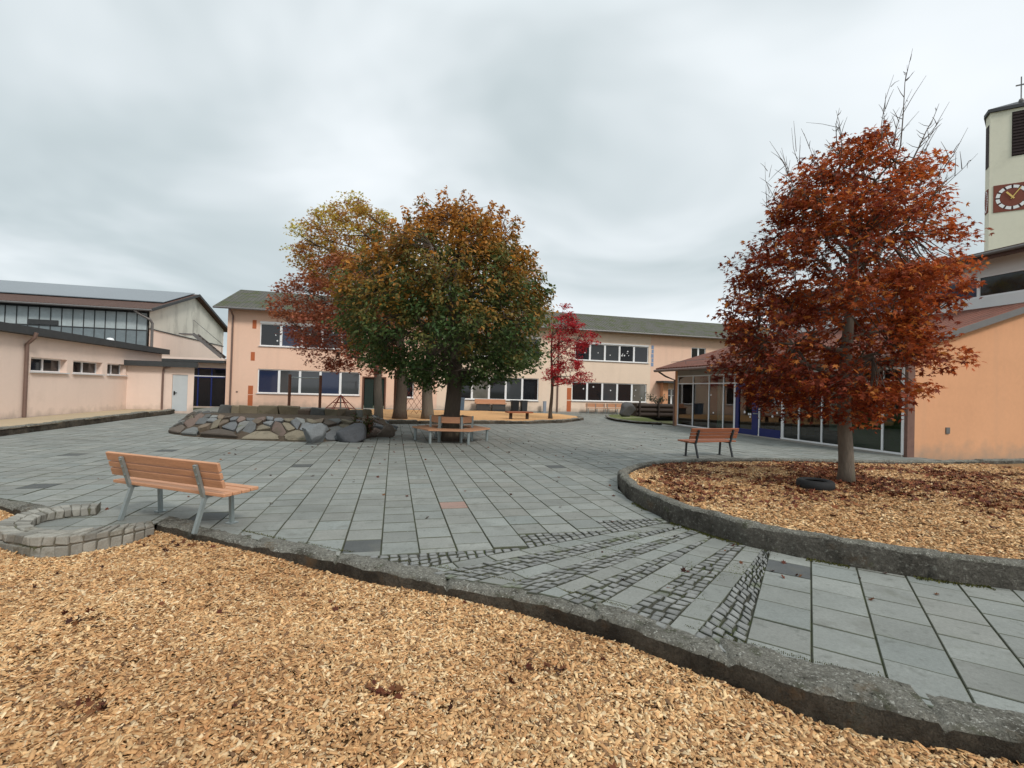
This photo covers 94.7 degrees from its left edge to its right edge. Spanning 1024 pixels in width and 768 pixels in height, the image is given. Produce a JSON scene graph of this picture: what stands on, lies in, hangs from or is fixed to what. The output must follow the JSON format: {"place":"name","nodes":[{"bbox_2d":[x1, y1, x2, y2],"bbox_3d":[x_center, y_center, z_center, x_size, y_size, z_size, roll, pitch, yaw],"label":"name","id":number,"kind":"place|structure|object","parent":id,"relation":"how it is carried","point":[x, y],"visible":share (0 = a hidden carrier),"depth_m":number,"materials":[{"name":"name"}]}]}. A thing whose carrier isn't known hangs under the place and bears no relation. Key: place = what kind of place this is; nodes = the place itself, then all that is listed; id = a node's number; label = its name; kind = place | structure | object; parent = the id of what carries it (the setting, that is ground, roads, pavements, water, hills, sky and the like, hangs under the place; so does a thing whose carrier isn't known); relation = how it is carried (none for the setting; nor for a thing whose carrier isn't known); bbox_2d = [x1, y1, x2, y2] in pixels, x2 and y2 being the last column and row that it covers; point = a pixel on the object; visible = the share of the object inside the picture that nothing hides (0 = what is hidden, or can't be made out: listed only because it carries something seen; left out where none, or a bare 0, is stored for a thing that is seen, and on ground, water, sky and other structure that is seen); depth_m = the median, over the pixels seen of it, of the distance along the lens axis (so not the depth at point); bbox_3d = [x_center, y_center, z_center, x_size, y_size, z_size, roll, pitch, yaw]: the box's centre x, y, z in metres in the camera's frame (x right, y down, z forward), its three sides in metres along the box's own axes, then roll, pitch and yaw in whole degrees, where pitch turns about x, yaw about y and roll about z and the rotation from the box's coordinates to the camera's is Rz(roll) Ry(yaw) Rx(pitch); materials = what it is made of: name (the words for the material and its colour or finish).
{"place":"outdoors","nodes":[
{"label":"outdoors","id":0,"kind":"place"},
{"bbox_2d":[0,409,169,429],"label":"side bed","id":1,"kind":"object","parent":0,"point":[26,420],"visible":0.74,"depth_m":18.72,"materials":[{"name":"beige wood"}]},
{"bbox_2d":[193,406,672,488],"bbox_3d":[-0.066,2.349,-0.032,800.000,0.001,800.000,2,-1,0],"label":"ground","id":2,"kind":"structure","parent":0,"point":[666,420],"depth_m":44.18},
{"bbox_2d":[0,322,169,419],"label":"flat roofed wing","id":3,"kind":"structure","parent":2,"relation":"on","point":[45,372],"depth_m":20.05,"materials":[{"name":"beige paint"}]},
{"bbox_2d":[29,357,69,373],"bbox_3d":[-19.092,-0.747,19.354,0.410,0.610,2.200,2,-1,-14],"label":"window","id":4,"kind":"structure","parent":3,"relation":"in","point":[40,365],"depth_m":19.48,"materials":[{"name":"glass"}]},
{"bbox_2d":[72,361,103,374],"bbox_3d":[-19.703,-0.731,21.804,0.410,0.610,2.250,2,-1,-14],"label":"window","id":5,"kind":"structure","parent":3,"relation":"in","point":[86,368],"depth_m":21.99,"materials":[{"name":"black glass"}]},
{"bbox_2d":[106,364,126,375],"bbox_3d":[-20.257,-0.716,24.035,0.410,0.610,1.750,2,-1,-14],"label":"window","id":6,"kind":"structure","parent":3,"relation":"in","point":[112,369],"depth_m":24.24,"materials":[{"name":"white plastic"}]},
{"bbox_2d":[0,280,227,358],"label":"sports hall","id":7,"kind":"structure","parent":2,"relation":"on","point":[158,319],"depth_m":36.69,"materials":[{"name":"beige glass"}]},
{"bbox_2d":[162,356,225,407],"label":"link building","id":8,"kind":"structure","parent":2,"relation":"on","point":[209,381],"depth_m":33.71,"materials":[{"name":"beige paint"}]},
{"bbox_2d":[179,320,225,358],"bbox_3d":[-22.651,-3.268,34.632,2.872,2.730,0.850,2,-1,-14],"label":"steel stair","id":9,"kind":"object","parent":8,"relation":"on","point":[209,346],"visible":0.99,"depth_m":34.40,"materials":[{"name":"metal"}]},
{"bbox_2d":[193,368,225,406],"bbox_3d":[-21.899,0.219,33.696,2.700,2.750,0.071,2,-1,-14],"label":"door","id":10,"kind":"structure","parent":8,"relation":"in","point":[209,383],"depth_m":33.76,"materials":[{"name":"blue paint"}]},
{"bbox_2d":[984,76,1023,250],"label":"church tower","id":11,"kind":"structure","parent":2,"relation":"on","point":[1004,188],"depth_m":29.74,"materials":[{"name":"paint"}]},
{"bbox_2d":[350,409,578,421],"bbox_3d":[-4.643,1.888,29.286,18.762,0.001,12.216,2,-1,-20],"label":"play bed","id":12,"kind":"object","parent":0,"point":[481,415],"visible":0.45,"depth_m":29.79,"materials":[{"name":"beige wood"}]},
{"bbox_2d":[287,374,321,407],"bbox_3d":[-10.623,0.656,24.189,1.638,2.250,0.138,2,-1,-8],"label":"exercise bar","id":13,"kind":"object","parent":12,"relation":"on","point":[289,390],"visible":0.76,"depth_m":24.18,"materials":[{"name":"brown wood"}]},
{"bbox_2d":[262,248,401,417],"bbox_3d":[-8.263,-2.438,22.976,6.860,8.478,6.788,2,-1,0],"label":"red maple tree","id":14,"kind":"object","parent":12,"relation":"on","point":[302,316],"visible":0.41,"depth_m":21.64,"materials":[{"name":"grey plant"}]},
{"bbox_2d":[325,395,354,409],"bbox_3d":[-8.534,1.130,23.485,1.865,1.200,1.865,2,-1,0],"label":"rope pyramid","id":15,"kind":"object","parent":12,"relation":"on","point":[340,397],"visible":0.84,"depth_m":23.45,"materials":[{"name":"fabric"}]},
{"bbox_2d":[279,190,407,418],"bbox_3d":[-8.953,-4.038,24.297,5.801,11.692,6.207,1,-1,39],"label":"maple tree","id":16,"kind":"object","parent":12,"relation":"on","point":[359,209],"visible":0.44,"depth_m":23.66,"materials":[{"name":"yellow plant"}]},
{"bbox_2d":[393,371,421,413],"bbox_3d":[-4.877,0.623,26.497,3.438,2.700,0.138,2,-1,-8],"label":"climbing frame","id":17,"kind":"object","parent":12,"relation":"on","point":[395,382],"visible":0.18,"depth_m":26.26,"materials":[{"name":"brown wood"}]},
{"bbox_2d":[412,234,547,418],"bbox_3d":[-1.947,-3.058,25.246,7.878,10.146,8.561,2,-1,0],"label":"maple tree","id":18,"kind":"object","parent":12,"relation":"on","point":[427,406],"visible":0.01,"depth_m":24.69,"materials":[{"name":"brown plant"}]},
{"bbox_2d":[505,411,532,418],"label":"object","id":19,"kind":"object","parent":12,"relation":"on","point":[526,412],"visible":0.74,"depth_m":26.69,"materials":[{"name":"red wood"}]},
{"bbox_2d":[541,303,600,418],"bbox_3d":[3.510,-1.349,28.369,3.549,7.084,3.526,2,-1,0],"label":"young maple tree","id":20,"kind":"object","parent":12,"relation":"on","point":[555,378],"visible":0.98,"depth_m":27.93,"materials":[{"name":"red plant"}]},
{"bbox_2d":[0,495,996,767],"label":"chip pit floor","id":21,"kind":"structure","parent":0,"point":[372,695],"depth_m":2.83,"materials":[{"name":"brown wood"}]},
{"bbox_2d":[0,498,48,514],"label":"granite kerb","id":22,"kind":"structure","parent":21,"relation":"on","point":[13,507],"depth_m":6.32,"materials":[{"name":"grey stone"}]},
{"bbox_2d":[0,502,153,558],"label":"cobble wall","id":23,"kind":"structure","parent":21,"relation":"on","point":[20,533],"depth_m":5.15,"materials":[{"name":"stone"}]},
{"bbox_2d":[0,510,1023,767],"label":"wood chips","id":24,"kind":"object","parent":21,"relation":"on","point":[120,584],"visible":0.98,"depth_m":2.98,"materials":[{"name":"beige wood"}]},
{"bbox_2d":[14,534,790,767],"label":"fallen leaves","id":25,"kind":"object","parent":24,"relation":"on","point":[379,690],"visible":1,"depth_m":3.12,"materials":[{"name":"brown plant"}]},
{"bbox_2d":[155,516,1023,766],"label":"granite kerb","id":26,"kind":"structure","parent":21,"relation":"on","point":[840,698],"depth_m":3.13,"materials":[{"name":"grey stone"}]},
{"bbox_2d":[0,407,1023,711],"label":"paving","id":27,"kind":"structure","parent":0,"point":[820,609],"depth_m":6.53,"materials":[{"name":"grey stone"}]},
{"bbox_2d":[0,409,174,435],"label":"granite kerb","id":28,"kind":"structure","parent":27,"relation":"on","point":[34,427],"depth_m":17.09,"materials":[{"name":"grey stone"}]},
{"bbox_2d":[119,360,198,413],"bbox_3d":[-19.365,0.287,27.239,3.600,2.980,4.550,2,-1,-14],"label":"annex","id":29,"kind":"object","parent":27,"relation":"on","point":[159,385],"visible":0.81,"depth_m":25.32,"materials":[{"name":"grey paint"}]},
{"bbox_2d":[172,375,187,410],"bbox_3d":[-18.026,0.483,25.618,0.720,1.960,0.120,2,-1,-14],"label":"door","id":30,"kind":"structure","parent":29,"relation":"in","point":[180,382],"depth_m":25.63,"materials":[{"name":"grey paint"}]},
{"bbox_2d":[105,451,258,533],"bbox_3d":[-4.160,1.300,5.899,1.930,0.841,0.613,1,-1,19],"label":"park bench","id":31,"kind":"object","parent":27,"relation":"on","point":[201,478],"visible":1,"depth_m":5.71,"materials":[{"name":"wood"}]},
{"bbox_2d":[168,405,397,441],"bbox_3d":[-8.393,1.332,17.881,7.903,0.964,6.991,2,-1,0],"label":"stone mound","id":32,"kind":"object","parent":27,"relation":"on","point":[268,423],"visible":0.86,"depth_m":15.71,"materials":[{"name":"stone"}]},
{"bbox_2d":[303,423,325,442],"bbox_3d":[-5.978,1.606,14.316,0.676,0.839,0.582,2,-1,-45],"label":"boulder","id":33,"kind":"object","parent":27,"relation":"on","point":[314,433],"visible":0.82,"depth_m":14.18,"materials":[{"name":"stone"}]},
{"bbox_2d":[337,423,365,442],"bbox_3d":[-5.057,1.552,14.883,0.893,0.658,0.692,2,-1,-11],"label":"boulder","id":34,"kind":"object","parent":27,"relation":"on","point":[354,433],"visible":0.94,"depth_m":14.65,"materials":[{"name":"stone"}]},
{"bbox_2d":[350,412,379,435],"bbox_3d":[-5.001,1.401,15.941,0.981,0.859,0.926,2,-1,0],"label":"shrub","id":35,"kind":"object","parent":27,"relation":"on","point":[369,424],"visible":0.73,"depth_m":15.83,"materials":[{"name":"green plant"}]},
{"bbox_2d":[377,424,394,436],"bbox_3d":[-4.411,1.682,16.512,0.558,0.538,0.524,1,-1,38],"label":"boulder","id":36,"kind":"object","parent":27,"relation":"on","point":[387,430],"visible":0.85,"depth_m":16.39,"materials":[{"name":"stone"}]},
{"bbox_2d":[318,185,558,441],"bbox_3d":[-2.135,-2.151,15.884,7.589,8.270,7.764,2,-1,0],"label":"linden tree","id":37,"kind":"object","parent":27,"relation":"on","point":[456,305],"visible":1,"depth_m":14.24,"materials":[{"name":"green plant"}]},
{"bbox_2d":[412,414,489,444],"bbox_3d":[-2.042,1.490,15.931,2.621,0.840,2.270,2,-1,-4],"label":"tree ring bench","id":38,"kind":"object","parent":27,"relation":"on","point":[430,428],"visible":0.92,"depth_m":15.34,"materials":[{"name":"wood"}]},
{"bbox_2d":[460,398,464,409],"bbox_3d":[-4.025,1.602,36.709,0.640,1.067,0.730,2,-1,-14],"label":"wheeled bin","id":39,"kind":"object","parent":27,"relation":"on","point":[462,403],"visible":0.29,"depth_m":36.43,"materials":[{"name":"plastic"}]},
{"bbox_2d":[384,416,583,423],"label":"granite kerb","id":40,"kind":"structure","parent":27,"relation":"on","point":[415,421],"depth_m":24.33,"materials":[{"name":"grey stone"}]},
{"bbox_2d":[213,290,767,414],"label":"school building","id":41,"kind":"structure","parent":27,"relation":"on","point":[624,359],"depth_m":38.67,"materials":[{"name":"paint"}]},
{"bbox_2d":[260,323,353,349],"bbox_3d":[-14.823,-3.452,34.964,7.100,1.680,0.230,2,-1,-14],"label":"window","id":42,"kind":"structure","parent":41,"relation":"in","point":[270,336],"depth_m":34.48,"materials":[{"name":"black glass"}]},
{"bbox_2d":[256,369,359,395],"bbox_3d":[-14.942,-0.095,34.912,7.150,1.800,0.230,2,-1,-14],"label":"window","id":43,"kind":"structure","parent":41,"relation":"in","point":[270,381],"depth_m":34.94,"materials":[{"name":"black glass"}]},
{"bbox_2d":[362,376,385,408],"bbox_3d":[-10.531,0.694,36.019,1.740,2.500,0.170,2,-1,-14],"label":"door","id":44,"kind":"structure","parent":41,"relation":"in","point":[367,396],"depth_m":35.96,"materials":[{"name":"green wood"}]},
{"bbox_2d":[407,380,413,397],"bbox_3d":[-8.135,0.309,36.609,1.100,1.580,0.230,2,-1,-14],"label":"window","id":45,"kind":"structure","parent":41,"relation":"in","point":[408,389],"depth_m":36.74,"materials":[{"name":"black glass"}]},
{"bbox_2d":[461,377,538,400],"bbox_3d":[-1.171,0.387,38.348,7.050,1.900,0.230,2,-1,-14],"label":"window","id":46,"kind":"structure","parent":41,"relation":"in","point":[527,388],"depth_m":38.63,"materials":[{"name":"glass"}]},
{"bbox_2d":[481,338,539,358],"bbox_3d":[-1.076,-3.021,38.394,7.050,1.680,0.230,2,-1,-14],"label":"window","id":47,"kind":"structure","parent":41,"relation":"in","point":[536,340],"depth_m":39.17,"materials":[{"name":"glass"}]},
{"bbox_2d":[572,382,646,402],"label":"window","id":48,"kind":"structure","parent":41,"relation":"in","point":[591,391],"depth_m":40.80,"materials":[{"name":"glass"}]},
{"bbox_2d":[575,344,648,363],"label":"window","id":49,"kind":"structure","parent":41,"relation":"in","point":[602,352],"depth_m":40.96,"materials":[{"name":"glass"}]},
{"bbox_2d":[668,389,673,403],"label":"window","id":50,"kind":"structure","parent":41,"relation":"in","point":[670,391],"depth_m":42.24,"materials":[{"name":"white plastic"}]},
{"bbox_2d":[691,347,705,357],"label":"window","id":51,"kind":"structure","parent":41,"relation":"in","point":[695,352],"depth_m":42.93,"materials":[{"name":"glass"}]},
{"bbox_2d":[475,399,506,411],"bbox_3d":[-1.690,1.711,37.462,2.500,1.000,0.600,2,-1,-14],"label":"bench","id":52,"kind":"object","parent":27,"relation":"on","point":[496,404],"visible":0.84,"depth_m":37.36,"materials":[{"name":"brown wood"}]},
{"bbox_2d":[510,400,519,410],"bbox_3d":[0.216,1.785,37.870,0.640,0.970,0.730,2,-1,-14],"label":"wheeled bin","id":53,"kind":"object","parent":27,"relation":"on","point":[514,405],"visible":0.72,"depth_m":37.57,"materials":[{"name":"black plastic"}]},
{"bbox_2d":[98,421,938,600],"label":"fallen leaves","id":54,"kind":"object","parent":27,"relation":"on","point":[683,569],"visible":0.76,"depth_m":7.64,"materials":[{"name":"brown plant"}]},
{"bbox_2d":[520,400,527,410],"bbox_3d":[0.944,1.808,38.051,0.540,0.970,0.730,2,-1,-14],"label":"wheeled bin","id":55,"kind":"object","parent":27,"relation":"on","point":[523,405],"visible":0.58,"depth_m":37.77,"materials":[{"name":"black plastic"}]},
{"bbox_2d":[543,401,546,412],"bbox_3d":[2.673,1.881,38.756,0.260,0.940,0.180,2,-1,-14],"label":"grey post","id":56,"kind":"object","parent":27,"relation":"on","point":[544,406],"visible":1,"depth_m":38.67,"materials":[{"name":"grey metal"}]},
{"bbox_2d":[241,529,888,679],"bbox_3d":[-0.363,1.797,4.424,6.198,0.017,0.339,1,-1,25],"label":"moss","id":57,"kind":"object","parent":27,"relation":"on","point":[592,598],"visible":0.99,"depth_m":4.01,"materials":[{"name":"green plant"}]},
{"bbox_2d":[586,403,606,413],"bbox_3d":[7.058,2.055,39.550,1.750,0.860,0.380,2,-1,-14],"label":"wall bench","id":58,"kind":"object","parent":27,"relation":"on","point":[595,405],"depth_m":39.65,"materials":[{"name":"wood"}]},
{"bbox_2d":[606,404,620,413],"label":"wall bench","id":59,"kind":"object","parent":27,"relation":"on","point":[613,405],"depth_m":40.01,"materials":[{"name":"wood"}]},
{"bbox_2d":[217,424,1023,701],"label":"paving joints","id":60,"kind":"object","parent":27,"relation":"on","point":[725,619],"visible":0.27,"depth_m":4.59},
{"bbox_2d":[605,415,661,424],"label":"granite kerb","id":61,"kind":"structure","parent":27,"relation":"on","point":[637,422],"depth_m":27.91,"materials":[{"name":"grey stone"}]},
{"bbox_2d":[678,428,738,457],"bbox_3d":[5.700,1.681,13.670,1.750,0.841,0.613,2,-1,-22],"label":"park bench","id":62,"kind":"object","parent":27,"relation":"on","point":[701,435],"visible":1,"depth_m":13.52,"materials":[{"name":"red wood"}]},
{"bbox_2d":[631,502,995,589],"bbox_3d":[3.686,1.919,5.385,5.551,0.034,1.127,1,-1,40],"label":"moss","id":63,"kind":"object","parent":27,"relation":"on","point":[829,563],"visible":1,"depth_m":5.05,"materials":[{"name":"green plant"}]},
{"bbox_2d":[617,457,1023,590],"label":"granite kerb","id":64,"kind":"structure","parent":27,"relation":"on","point":[927,563],"depth_m":5.17,"materials":[{"name":"grey stone"}]},
{"bbox_2d":[654,242,1023,459],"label":"glazed pavilion","id":65,"kind":"structure","parent":27,"relation":"on","point":[969,413],"depth_m":15.96,"materials":[{"name":"paint"}]},
{"bbox_2d":[735,384,780,438],"bbox_3d":[10.823,1.127,20.881,0.160,2.300,2.670,2,-1,-14],"label":"door","id":66,"kind":"structure","parent":65,"relation":"in","point":[763,432],"depth_m":21.01,"materials":[{"name":"blue paint"}]},
{"bbox_2d":[771,268,1023,329],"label":"window","id":67,"kind":"structure","parent":65,"relation":"in","point":[1007,282],"depth_m":17.65,"materials":[{"name":"glass"}]},
{"bbox_2d":[0,0,1023,358],"label":"sky","id":68,"kind":"structure","parent":0,"point":[158,145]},
{"bbox_2d":[365,518,769,652],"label":"cobble paving","id":69,"kind":"structure","parent":0,"point":[615,587],"depth_m":4.60,"materials":[{"name":"stone"}]},
{"bbox_2d":[429,523,770,640],"bbox_3d":[1.150,1.855,5.243,2.946,0.018,3.164,1,-1,35],"label":"moss","id":70,"kind":"object","parent":69,"relation":"on","point":[653,572],"visible":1,"depth_m":4.86,"materials":[{"name":"green plant"}]},
{"bbox_2d":[608,415,658,421],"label":"lawn","id":71,"kind":"structure","parent":0,"point":[634,418],"depth_m":31.57,"materials":[{"name":"green plant"}]},
{"bbox_2d":[619,402,635,416],"bbox_3d":[8.276,1.858,33.962,1.383,1.153,0.776,2,-1,-23],"label":"boulder","id":72,"kind":"object","parent":71,"relation":"on","point":[627,409],"visible":0.97,"depth_m":33.66,"materials":[{"name":"stone"}]},
{"bbox_2d":[630,401,672,416],"bbox_3d":[11.422,1.975,37.180,4.600,1.200,2.290,2,-1,-14],"label":"log planter","id":73,"kind":"object","parent":71,"relation":"on","point":[652,410],"visible":0.56,"depth_m":35.99,"materials":[{"name":"brown wood"}]},
{"bbox_2d":[644,392,666,403],"bbox_3d":[11.155,1.102,36.589,1.296,1.012,1.625,2,-1,-40],"label":"shrub","id":74,"kind":"object","parent":73,"relation":"on","point":[653,399],"visible":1,"depth_m":36.56,"materials":[{"name":"green plant"}]},
{"bbox_2d":[634,463,1023,557],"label":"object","id":75,"kind":"structure","parent":0,"point":[1021,465],"depth_m":6.41,"materials":[{"name":"brown wood"}]},
{"bbox_2d":[629,461,1023,558],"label":"wood chips","id":76,"kind":"object","parent":75,"relation":"on","point":[890,535],"visible":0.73,"depth_m":6.80,"materials":[{"name":"beige wood"}]},
{"bbox_2d":[796,477,835,490],"bbox_3d":[5.333,1.764,8.299,0.593,0.166,0.593,2,-1,0],"label":"car tyre","id":77,"kind":"object","parent":76,"relation":"on","point":[820,484],"visible":0.94,"depth_m":8.11,"materials":[{"name":"rubber"}]},
{"bbox_2d":[638,460,1023,556],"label":"fallen leaves","id":78,"kind":"object","parent":76,"relation":"on","point":[861,479],"visible":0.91,"depth_m":8.70,"materials":[{"name":"brown plant"}]},
{"bbox_2d":[704,49,994,482],"bbox_3d":[6.205,-2.260,8.989,4.356,8.412,4.527,1,-1,34],"label":"maple tree","id":79,"kind":"object","parent":75,"relation":"on","point":[904,273],"visible":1,"depth_m":8.23,"materials":[{"name":"red plant"}]}
]}

